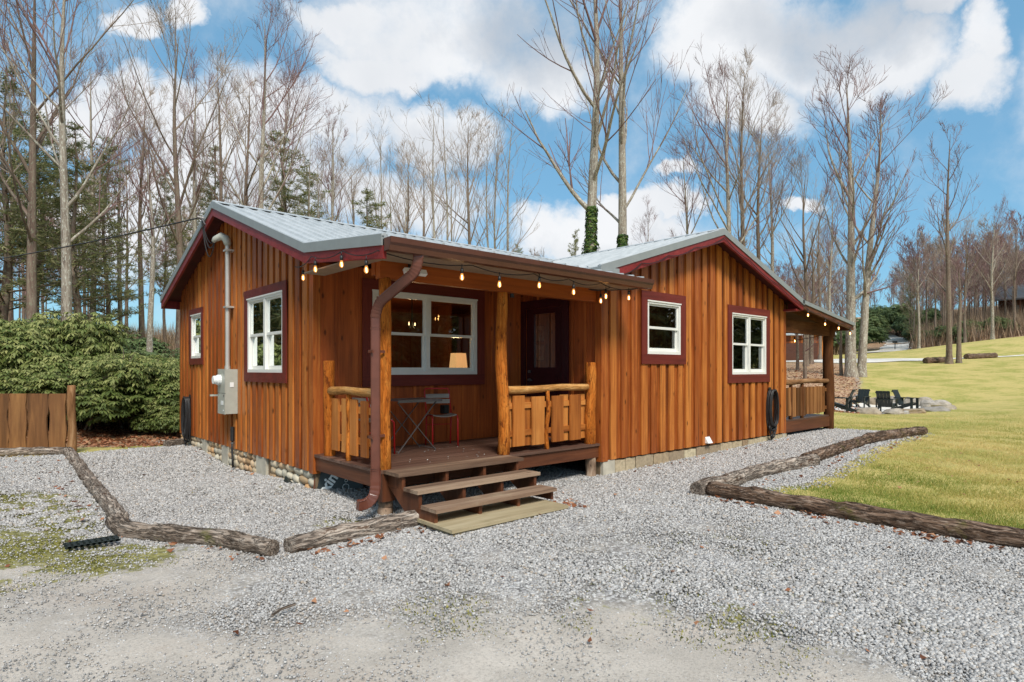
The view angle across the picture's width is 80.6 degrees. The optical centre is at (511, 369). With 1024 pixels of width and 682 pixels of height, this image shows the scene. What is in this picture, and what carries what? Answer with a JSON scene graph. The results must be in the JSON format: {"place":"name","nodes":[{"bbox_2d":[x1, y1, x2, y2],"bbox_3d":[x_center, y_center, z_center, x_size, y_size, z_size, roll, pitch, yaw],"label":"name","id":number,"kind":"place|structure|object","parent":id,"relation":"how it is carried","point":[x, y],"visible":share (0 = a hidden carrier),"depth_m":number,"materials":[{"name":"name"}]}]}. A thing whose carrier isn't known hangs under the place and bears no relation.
{"place":"outdoors","nodes":[
{"label":"outdoors","id":0,"kind":"place"},
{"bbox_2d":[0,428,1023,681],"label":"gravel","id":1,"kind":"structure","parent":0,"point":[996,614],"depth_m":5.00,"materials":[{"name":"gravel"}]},
{"bbox_2d":[0,430,1023,681],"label":"gravel yard","id":2,"kind":"structure","parent":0,"point":[486,662],"depth_m":3.68,"materials":[{"name":"gravel"}]},
{"bbox_2d":[0,447,66,456],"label":"border log","id":3,"kind":"object","parent":2,"relation":"on","point":[17,451],"visible":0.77,"depth_m":11.04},
{"bbox_2d":[63,535,120,548],"bbox_3d":[-3.866,1.590,5.565,0.420,0.020,0.175,0,0,-42],"label":"drain grate","id":4,"kind":"object","parent":2,"relation":"on","point":[89,542],"visible":1,"depth_m":5.55,"materials":[{"name":"metal"}]},
{"bbox_2d":[63,447,128,518],"bbox_3d":[-6.187,1.584,8.846,0.206,0.305,6.170,0,0,-41],"label":"border log","id":5,"kind":"object","parent":2,"relation":"on","point":[106,500],"visible":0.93,"depth_m":8.18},
{"bbox_2d":[105,512,279,556],"bbox_3d":[-3.213,1.599,5.828,2.424,0.206,0.357,0,0,26],"label":"border log","id":6,"kind":"object","parent":2,"relation":"on","point":[120,525],"visible":0.91,"depth_m":5.71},
{"bbox_2d":[313,472,362,489],"bbox_3d":[-2.317,1.468,8.078,0.645,0.470,0.105,0,0,-6],"label":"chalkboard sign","id":7,"kind":"object","parent":2,"relation":"on","point":[326,481],"visible":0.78,"depth_m":8.06,"materials":[{"name":"black paint"}]},
{"bbox_2d":[283,510,419,552],"bbox_3d":[-1.443,1.568,5.910,1.555,0.213,0.229,0,0,-42],"label":"border log","id":8,"kind":"object","parent":2,"relation":"on","point":[331,535],"visible":0.73,"depth_m":5.75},
{"bbox_2d":[0,488,951,676],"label":"moss","id":9,"kind":"object","parent":2,"relation":"on","point":[447,606],"visible":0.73,"depth_m":4.33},
{"bbox_2d":[417,496,568,536],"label":"wooden slab","id":10,"kind":"structure","parent":2,"relation":"on","point":[456,522],"depth_m":6.35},
{"bbox_2d":[160,200,854,522],"bbox_3d":[0.628,-0.520,13.889,13.400,4.740,10.000,0,0,-42],"label":"cabin","id":11,"kind":"object","parent":2,"relation":"on","point":[283,363],"visible":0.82,"depth_m":9.50,"materials":[{"name":"wood"}]},
{"bbox_2d":[0,216,214,258],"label":"service wire","id":12,"kind":"object","parent":11,"relation":"attached to","point":[203,225],"visible":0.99,"depth_m":11.27,"materials":[{"name":"black rubber"}]},
{"bbox_2d":[181,394,190,445],"bbox_3d":[-6.705,1.063,12.438,0.142,1.085,0.306,0,0,-42],"label":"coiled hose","id":13,"kind":"object","parent":11,"relation":"hanging from","point":[186,417],"visible":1,"depth_m":12.38,"materials":[{"name":"black rubber"}]},
{"bbox_2d":[189,307,202,364],"bbox_3d":[-6.299,-0.654,12.117,0.107,1.122,0.970,0,0,-42],"label":"window","id":14,"kind":"structure","parent":11,"relation":"in","point":[195,315],"depth_m":12.21,"materials":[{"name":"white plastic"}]},
{"bbox_2d":[244,280,286,382],"bbox_3d":[-3.770,-0.536,9.274,0.107,1.469,1.780,0,0,-42],"label":"window","id":15,"kind":"structure","parent":11,"relation":"in","point":[265,307],"depth_m":9.24,"materials":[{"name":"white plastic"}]},
{"bbox_2d":[391,397,441,453],"bbox_3d":[-1.406,0.765,8.366,0.700,0.711,0.530,0,0,-42],"label":"bistro table","id":16,"kind":"object","parent":11,"relation":"on","point":[411,400],"visible":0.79,"depth_m":8.28,"materials":[{"name":"metal"}]},
{"bbox_2d":[362,278,484,386],"bbox_3d":[-1.290,-0.512,9.154,2.180,1.515,0.107,0,0,-42],"label":"window","id":17,"kind":"structure","parent":11,"relation":"in","point":[425,375],"depth_m":9.14,"materials":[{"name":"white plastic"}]},
{"bbox_2d":[424,388,458,445],"bbox_3d":[-1.048,0.701,8.909,0.404,0.842,0.472,0,0,-24],"label":"folding chair","id":18,"kind":"object","parent":11,"relation":"on","point":[450,414],"visible":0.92,"depth_m":9.00,"materials":[{"name":"red paint"}]},
{"bbox_2d":[294,250,637,303],"bbox_3d":[-0.262,-1.151,7.436,4.740,0.419,2.115,0,0,-15],"label":"string light","id":19,"kind":"object","parent":11,"relation":"hanging from","point":[366,269],"visible":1,"depth_m":7.10,"materials":[{"name":"black rubber"}]},
{"bbox_2d":[521,298,568,439],"bbox_3d":[0.538,-0.020,10.028,0.116,2.280,1.110,0,0,-42],"label":"door","id":20,"kind":"structure","parent":11,"relation":"in","point":[547,328],"depth_m":10.03,"materials":[{"name":"brown wood"}]},
{"bbox_2d":[641,290,685,363],"bbox_3d":[2.542,-0.682,10.195,1.270,1.195,0.107,0,0,-42],"label":"window","id":21,"kind":"structure","parent":11,"relation":"in","point":[677,355],"depth_m":10.17,"materials":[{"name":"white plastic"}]},
{"bbox_2d":[624,237,853,341],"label":"string lights","id":22,"kind":"object","parent":11,"relation":"hanging from","point":[794,340],"visible":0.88,"depth_m":11.97,"materials":[{"name":"black plastic"}]},
{"bbox_2d":[727,304,769,382],"bbox_3d":[4.750,-0.487,12.159,1.720,1.505,0.107,0,0,-42],"label":"window","id":23,"kind":"structure","parent":11,"relation":"in","point":[746,375],"depth_m":12.13,"materials":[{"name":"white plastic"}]},
{"bbox_2d":[766,387,778,439],"bbox_3d":[5.472,0.931,12.687,0.380,1.102,0.139,0,0,-37],"label":"coiled hose","id":24,"kind":"object","parent":11,"relation":"hanging from","point":[771,397],"visible":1,"depth_m":12.63,"materials":[{"name":"black rubber"}]},
{"bbox_2d":[4,367,1017,658],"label":"fallen leaves","id":25,"kind":"object","parent":2,"relation":"on","point":[138,441],"visible":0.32,"depth_m":12.89,"materials":[{"name":"brown plant"}]},
{"bbox_2d":[690,454,820,494],"bbox_3d":[3.615,1.499,8.781,3.642,0.247,0.345,0,0,-42],"label":"border log","id":26,"kind":"object","parent":2,"relation":"on","point":[747,474],"visible":0.82,"depth_m":8.65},
{"bbox_2d":[800,434,872,459],"bbox_3d":[6.094,1.470,11.210,0.255,0.287,3.632,0,0,45],"label":"border log","id":27,"kind":"object","parent":2,"relation":"on","point":[829,451],"visible":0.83,"depth_m":10.95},
{"bbox_2d":[705,481,1023,548],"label":"border log","id":28,"kind":"object","parent":2,"relation":"on","point":[983,532],"visible":0.77,"depth_m":6.09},
{"bbox_2d":[0,0,1023,333],"label":"sky","id":29,"kind":"structure","parent":0,"point":[455,52],"materials":[{"name":"blue"}]},
{"bbox_2d":[13,336,1023,525],"bbox_3d":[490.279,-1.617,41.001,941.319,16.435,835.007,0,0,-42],"label":"lawn","id":30,"kind":"structure","parent":0,"point":[969,386],"depth_m":30.76,"materials":[{"name":"plant"}]},
{"bbox_2d":[0,385,76,451],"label":"slab fence","id":31,"kind":"object","parent":30,"relation":"on","point":[15,420],"visible":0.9,"depth_m":11.65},
{"bbox_2d":[81,146,159,337],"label":"hill tree","id":32,"kind":"object","parent":30,"relation":"on","point":[126,285],"visible":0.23,"depth_m":50.14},
{"bbox_2d":[125,168,190,342],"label":"pine tree","id":33,"kind":"object","parent":30,"relation":"on","point":[172,263],"visible":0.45,"depth_m":41.80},
{"bbox_2d":[153,33,222,234],"bbox_3d":[-21.207,-11.204,39.877,3.841,21.682,5.263,0,0,-4],"label":"bare tree","id":34,"kind":"object","parent":30,"relation":"on","point":[194,215],"visible":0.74,"depth_m":39.88,"materials":[{"name":"grey plant"}]},
{"bbox_2d":[167,144,240,252],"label":"pine tree","id":35,"kind":"object","parent":30,"relation":"on","point":[214,188],"visible":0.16,"depth_m":45.69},
{"bbox_2d":[169,40,271,204],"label":"bare tree","id":36,"kind":"object","parent":30,"relation":"on","point":[221,188],"visible":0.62,"depth_m":43.90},
{"bbox_2d":[208,58,290,205],"bbox_3d":[-16.767,-10.170,39.455,6.658,20.132,4.879,0,0,18],"label":"bare tree","id":37,"kind":"object","parent":30,"relation":"on","point":[247,183],"visible":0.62,"depth_m":39.84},
{"bbox_2d":[184,0,337,209],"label":"bare tree","id":38,"kind":"object","parent":30,"relation":"on","point":[262,183],"visible":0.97,"depth_m":36.21,"materials":[{"name":"grey plant"}]},
{"bbox_2d":[242,46,326,208],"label":"bare tree","id":39,"kind":"object","parent":30,"relation":"on","point":[285,120],"visible":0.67,"depth_m":49.80,"materials":[{"name":"grey plant"}]},
{"bbox_2d":[259,128,320,216],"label":"pine tree","id":40,"kind":"object","parent":30,"relation":"on","point":[285,193],"visible":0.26,"depth_m":43.84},
{"bbox_2d":[287,170,340,219],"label":"pine tree","id":41,"kind":"object","parent":30,"relation":"on","point":[314,196],"visible":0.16,"depth_m":49.88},
{"bbox_2d":[249,101,382,221],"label":"bare tree","id":42,"kind":"object","parent":30,"relation":"on","point":[325,198],"visible":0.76,"depth_m":44.14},
{"bbox_2d":[308,97,350,220],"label":"bare tree","id":43,"kind":"object","parent":30,"relation":"on","point":[330,173],"visible":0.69,"depth_m":55.91,"materials":[{"name":"grey plant"}]},
{"bbox_2d":[334,150,383,225],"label":"bare tree","id":44,"kind":"object","parent":30,"relation":"on","point":[353,195],"visible":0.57,"depth_m":59.75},
{"bbox_2d":[351,187,392,228],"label":"pine tree","id":45,"kind":"object","parent":30,"relation":"on","point":[367,216],"visible":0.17,"depth_m":51.53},
{"bbox_2d":[348,101,440,232],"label":"bare tree","id":46,"kind":"object","parent":30,"relation":"on","point":[382,197],"visible":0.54,"depth_m":56.09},
{"bbox_2d":[379,134,434,233],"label":"bare tree","id":47,"kind":"object","parent":30,"relation":"on","point":[408,207],"visible":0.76,"depth_m":59.97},
{"bbox_2d":[382,139,477,237],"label":"bare tree","id":48,"kind":"object","parent":30,"relation":"on","point":[423,195],"visible":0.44,"depth_m":66.50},
{"bbox_2d":[389,85,492,241],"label":"bare tree","id":49,"kind":"object","parent":30,"relation":"on","point":[432,190],"visible":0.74,"depth_m":43.74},
{"bbox_2d":[412,100,496,245],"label":"bare tree","id":50,"kind":"object","parent":30,"relation":"on","point":[467,190],"visible":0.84,"depth_m":49.82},
{"bbox_2d":[443,98,545,251],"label":"bare tree","id":51,"kind":"object","parent":30,"relation":"on","point":[494,198],"visible":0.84,"depth_m":41.33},
{"bbox_2d":[481,0,679,253],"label":"bare tree","id":52,"kind":"object","parent":30,"relation":"on","point":[590,244],"visible":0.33,"depth_m":35.60,"materials":[{"name":"grey plant"}]},
{"bbox_2d":[529,0,700,247],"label":"bare tree","id":53,"kind":"object","parent":30,"relation":"on","point":[622,236],"visible":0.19,"depth_m":36.67,"materials":[{"name":"grey plant"}]},
{"bbox_2d":[786,332,836,360],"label":"garage","id":54,"kind":"structure","parent":30,"relation":"on","point":[790,350],"depth_m":75.90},
{"bbox_2d":[786,343,817,360],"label":"garage door","id":55,"kind":"structure","parent":54,"relation":"in","point":[790,355],"depth_m":75.97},
{"bbox_2d":[795,192,846,359],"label":"bare tree","id":56,"kind":"object","parent":30,"relation":"on","point":[818,268],"visible":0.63,"depth_m":69.81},
{"bbox_2d":[806,230,847,312],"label":"hill tree","id":57,"kind":"object","parent":30,"relation":"on","point":[837,241],"visible":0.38,"depth_m":89.14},
{"bbox_2d":[799,45,953,376],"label":"bare tree","id":58,"kind":"object","parent":30,"relation":"on","point":[854,367],"visible":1,"depth_m":41.75,"materials":[{"name":"grey plant"}]},
{"bbox_2d":[835,403,920,412],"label":"fire pit gravel","id":59,"kind":"structure","parent":30,"relation":"on","point":[861,405],"depth_m":30.24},
{"bbox_2d":[875,391,896,410],"bbox_3d":[15.556,1.342,25.159,0.920,0.900,0.690,0,0,-43],"label":"adirondack chair","id":60,"kind":"object","parent":59,"relation":"on","point":[882,398],"visible":0.88,"depth_m":24.99,"materials":[{"name":"black paint"}]},
{"bbox_2d":[863,426,927,442],"bbox_3d":[8.458,1.432,13.284,3.122,0.275,0.262,0,0,-38],"label":"border log","id":61,"kind":"object","parent":30,"relation":"on","point":[885,435],"visible":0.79,"depth_m":13.08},
{"bbox_2d":[904,234,939,348],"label":"bare tree","id":62,"kind":"object","parent":30,"relation":"on","point":[917,288],"visible":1,"depth_m":77.95,"materials":[{"name":"grey plant"}]},
{"bbox_2d":[912,120,981,363],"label":"bare tree","id":63,"kind":"object","parent":30,"relation":"on","point":[949,357],"visible":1,"depth_m":49.99,"materials":[{"name":"grey plant"}]},
{"bbox_2d":[944,255,972,362],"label":"bare tree","id":64,"kind":"object","parent":30,"relation":"on","point":[958,340],"visible":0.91,"depth_m":50.19,"materials":[{"name":"grey plant"}]},
{"bbox_2d":[27,307,1020,447],"bbox_3d":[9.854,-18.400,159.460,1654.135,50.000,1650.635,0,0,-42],"label":"forest floor","id":65,"kind":"structure","parent":0,"point":[872,346],"depth_m":36.32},
{"bbox_2d":[0,339,41,371],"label":"rhododendron","id":66,"kind":"object","parent":65,"relation":"on","point":[6,351],"visible":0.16,"depth_m":14.85,"materials":[{"name":"green plant"}]},
{"bbox_2d":[0,324,62,391],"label":"rhododendron","id":67,"kind":"object","parent":65,"relation":"on","point":[30,337],"visible":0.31,"depth_m":15.16,"materials":[{"name":"green plant"}]},
{"bbox_2d":[0,40,68,320],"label":"bare tree","id":68,"kind":"object","parent":65,"relation":"on","point":[11,315],"visible":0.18,"depth_m":36.02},
{"bbox_2d":[0,63,102,321],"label":"pine tree","id":69,"kind":"object","parent":65,"relation":"on","point":[7,285],"visible":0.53,"depth_m":29.99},
{"bbox_2d":[0,112,130,316],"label":"pine tree","id":70,"kind":"object","parent":65,"relation":"on","point":[46,158],"visible":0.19,"depth_m":33.66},
{"bbox_2d":[0,309,135,413],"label":"rhododendron","id":71,"kind":"object","parent":65,"relation":"on","point":[78,336],"visible":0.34,"depth_m":16.62,"materials":[{"name":"green plant"}]},
{"bbox_2d":[0,366,141,430],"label":"rhododendron","id":72,"kind":"object","parent":65,"relation":"on","point":[7,381],"visible":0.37,"depth_m":14.30,"materials":[{"name":"green plant"}]},
{"bbox_2d":[0,120,149,321],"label":"pine tree","id":73,"kind":"object","parent":65,"relation":"on","point":[76,288],"visible":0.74,"depth_m":29.78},
{"bbox_2d":[0,0,166,320],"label":"bare tree","id":74,"kind":"object","parent":65,"relation":"on","point":[66,263],"visible":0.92,"depth_m":25.84,"materials":[{"name":"grey plant"}]},
{"bbox_2d":[45,142,125,278],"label":"hill tree","id":75,"kind":"object","parent":65,"relation":"on","point":[83,156],"visible":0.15,"depth_m":47.34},
{"bbox_2d":[1,353,179,425],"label":"rhododendron","id":76,"kind":"object","parent":65,"relation":"on","point":[61,364],"visible":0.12,"depth_m":15.01,"materials":[{"name":"green plant"}]},
{"bbox_2d":[26,37,163,317],"bbox_3d":[-26.319,-10.637,38.014,6.932,20.008,5.534,0,0,-42],"label":"bare tree","id":77,"kind":"object","parent":65,"relation":"on","point":[90,137],"visible":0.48,"depth_m":37.93,"materials":[{"name":"grey plant"}]},
{"bbox_2d":[0,0,195,322],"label":"bare tree","id":78,"kind":"object","parent":65,"relation":"on","point":[31,267],"visible":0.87,"depth_m":26.98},
{"bbox_2d":[50,133,156,333],"bbox_3d":[-23.018,-6.739,33.890,4.957,12.887,5.517,0,0,-24],"label":"pine tree","id":79,"kind":"object","parent":65,"relation":"on","point":[121,285],"visible":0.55,"depth_m":33.92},
{"bbox_2d":[82,96,142,331],"bbox_3d":[-23.582,-8.449,35.951,2.833,15.994,3.882,0,0,7],"label":"bare tree","id":80,"kind":"object","parent":65,"relation":"on","point":[119,260],"visible":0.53,"depth_m":35.94,"materials":[{"name":"grey plant"}]},
{"bbox_2d":[66,349,179,430],"bbox_3d":[-9.760,0.640,15.590,3.904,2.287,3.845,0,0,-11],"label":"rhododendron","id":81,"kind":"object","parent":65,"relation":"on","point":[117,370],"visible":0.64,"depth_m":14.63,"materials":[{"name":"green plant"}]},
{"bbox_2d":[102,66,180,338],"bbox_3d":[-22.628,-9.552,37.399,5.991,18.113,4.390,0,0,27],"label":"bare tree","id":82,"kind":"object","parent":65,"relation":"on","point":[141,302],"visible":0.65,"depth_m":37.88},
{"bbox_2d":[111,367,179,416],"bbox_3d":[-9.660,0.837,16.779,4.330,1.813,3.436,0,0,45],"label":"rhododendron","id":83,"kind":"object","parent":65,"relation":"on","point":[155,393],"visible":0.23,"depth_m":14.94,"materials":[{"name":"green plant"}]},
{"bbox_2d":[123,333,169,351],"bbox_3d":[-18.910,-0.572,27.990,4.694,2.270,5.863,0,0,12],"label":"laurel bush","id":84,"kind":"object","parent":65,"relation":"on","point":[132,343],"visible":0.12,"depth_m":28.37,"materials":[{"name":"green plant"}]},
{"bbox_2d":[96,117,199,351],"bbox_3d":[-14.375,-4.420,23.954,3.784,10.835,4.739,0,0,-37],"label":"bare tree","id":85,"kind":"object","parent":65,"relation":"on","point":[149,340],"visible":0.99,"depth_m":23.90,"materials":[{"name":"grey plant"}]},
{"bbox_2d":[128,395,179,435],"bbox_3d":[-8.685,1.222,15.256,1.748,1.207,1.774,0,0,-33],"label":"rhododendron","id":86,"kind":"object","parent":65,"relation":"on","point":[161,417],"visible":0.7,"depth_m":14.81,"materials":[{"name":"green plant"}]},
{"bbox_2d":[93,0,276,352],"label":"bare tree","id":87,"kind":"object","parent":65,"relation":"on","point":[178,236],"visible":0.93,"depth_m":33.55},
{"bbox_2d":[113,303,1023,357],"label":"undergrowth","id":88,"kind":"object","parent":65,"relation":"on","point":[973,335],"visible":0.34,"depth_m":83.58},
{"bbox_2d":[647,128,720,236],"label":"bare tree","id":89,"kind":"object","parent":65,"relation":"on","point":[685,202],"visible":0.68,"depth_m":51.54,"materials":[{"name":"grey plant"}]},
{"bbox_2d":[651,43,795,251],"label":"bare tree","id":90,"kind":"object","parent":65,"relation":"on","point":[727,213],"visible":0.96,"depth_m":43.76,"materials":[{"name":"grey plant"}]},
{"bbox_2d":[699,47,794,246],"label":"bare tree","id":91,"kind":"object","parent":65,"relation":"on","point":[740,191],"visible":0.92,"depth_m":44.55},
{"bbox_2d":[708,90,793,259],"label":"bare tree","id":92,"kind":"object","parent":65,"relation":"on","point":[758,234],"visible":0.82,"depth_m":49.90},
{"bbox_2d":[730,113,810,271],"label":"bare tree","id":93,"kind":"object","parent":65,"relation":"on","point":[772,241],"visible":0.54,"depth_m":53.88,"materials":[{"name":"grey plant"}]},
{"bbox_2d":[799,234,829,363],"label":"bare tree","id":94,"kind":"object","parent":65,"relation":"on","point":[811,349],"visible":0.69,"depth_m":54.97,"materials":[{"name":"grey plant"}]},
{"bbox_2d":[762,133,874,365],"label":"bare tree","id":95,"kind":"object","parent":65,"relation":"on","point":[803,261],"visible":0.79,"depth_m":51.76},
{"bbox_2d":[814,173,847,311],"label":"bare tree","id":96,"kind":"object","parent":65,"relation":"on","point":[830,262],"visible":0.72,"depth_m":55.96,"materials":[{"name":"grey plant"}]},
{"bbox_2d":[856,324,889,344],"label":"laurel bush","id":97,"kind":"object","parent":65,"relation":"on","point":[875,334],"visible":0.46,"depth_m":97.18,"materials":[{"name":"green plant"}]},
{"bbox_2d":[869,303,939,335],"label":"laurel bush","id":98,"kind":"object","parent":65,"relation":"on","point":[891,316],"visible":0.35,"depth_m":127.61,"materials":[{"name":"green plant"}]},
{"bbox_2d":[898,273,925,345],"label":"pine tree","id":99,"kind":"object","parent":65,"relation":"on","point":[909,315],"visible":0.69,"depth_m":95.97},
{"bbox_2d":[892,258,934,345],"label":"hill tree","id":100,"kind":"object","parent":65,"relation":"on","point":[909,281],"visible":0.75,"depth_m":94.16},
{"bbox_2d":[890,309,941,332],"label":"laurel bush","id":101,"kind":"object","parent":65,"relation":"on","point":[901,318],"visible":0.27,"depth_m":114.61,"materials":[{"name":"green plant"}]},
{"bbox_2d":[891,223,945,329],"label":"hill tree","id":102,"kind":"object","parent":65,"relation":"on","point":[905,245],"visible":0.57,"depth_m":98.25,"materials":[{"name":"brown plant"}]},
{"bbox_2d":[911,231,945,328],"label":"hill tree","id":103,"kind":"object","parent":65,"relation":"on","point":[926,282],"visible":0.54,"depth_m":95.42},
{"bbox_2d":[919,213,978,326],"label":"hill tree","id":104,"kind":"object","parent":65,"relation":"on","point":[937,239],"visible":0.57,"depth_m":89.99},
{"bbox_2d":[933,210,997,342],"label":"bare tree","id":105,"kind":"object","parent":65,"relation":"on","point":[964,307],"visible":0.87,"depth_m":79.99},
{"bbox_2d":[961,193,1022,339],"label":"bare tree","id":106,"kind":"object","parent":65,"relation":"on","point":[992,335],"visible":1,"depth_m":75.94,"materials":[{"name":"grey plant"}]},
{"bbox_2d":[973,216,1012,303],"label":"hill tree","id":107,"kind":"object","parent":65,"relation":"on","point":[989,252],"visible":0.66,"depth_m":87.14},
{"bbox_2d":[969,224,1018,317],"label":"hill tree","id":108,"kind":"object","parent":65,"relation":"on","point":[990,264],"visible":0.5,"depth_m":91.93,"materials":[{"name":"brown plant"}]},
{"bbox_2d":[989,285,1023,316],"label":"hillside house","id":109,"kind":"structure","parent":65,"relation":"on","point":[1019,298],"depth_m":100.78,"materials":[{"name":"metal"}]},
{"bbox_2d":[989,230,1023,315],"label":"hill tree","id":110,"kind":"object","parent":65,"relation":"on","point":[1004,276],"visible":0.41,"depth_m":95.09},
{"bbox_2d":[993,221,1023,330],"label":"bare tree","id":111,"kind":"object","parent":65,"relation":"on","point":[1014,283],"visible":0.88,"depth_m":83.99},
{"bbox_2d":[856,335,910,352],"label":"road","id":112,"kind":"structure","parent":0,"point":[894,347],"depth_m":102.51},
{"bbox_2d":[766,407,1023,528],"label":"grass","id":113,"kind":"structure","parent":0,"point":[983,516],"depth_m":8.78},
{"bbox_2d":[786,355,1023,362],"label":"track","id":114,"kind":"structure","parent":0,"point":[888,359],"depth_m":56.28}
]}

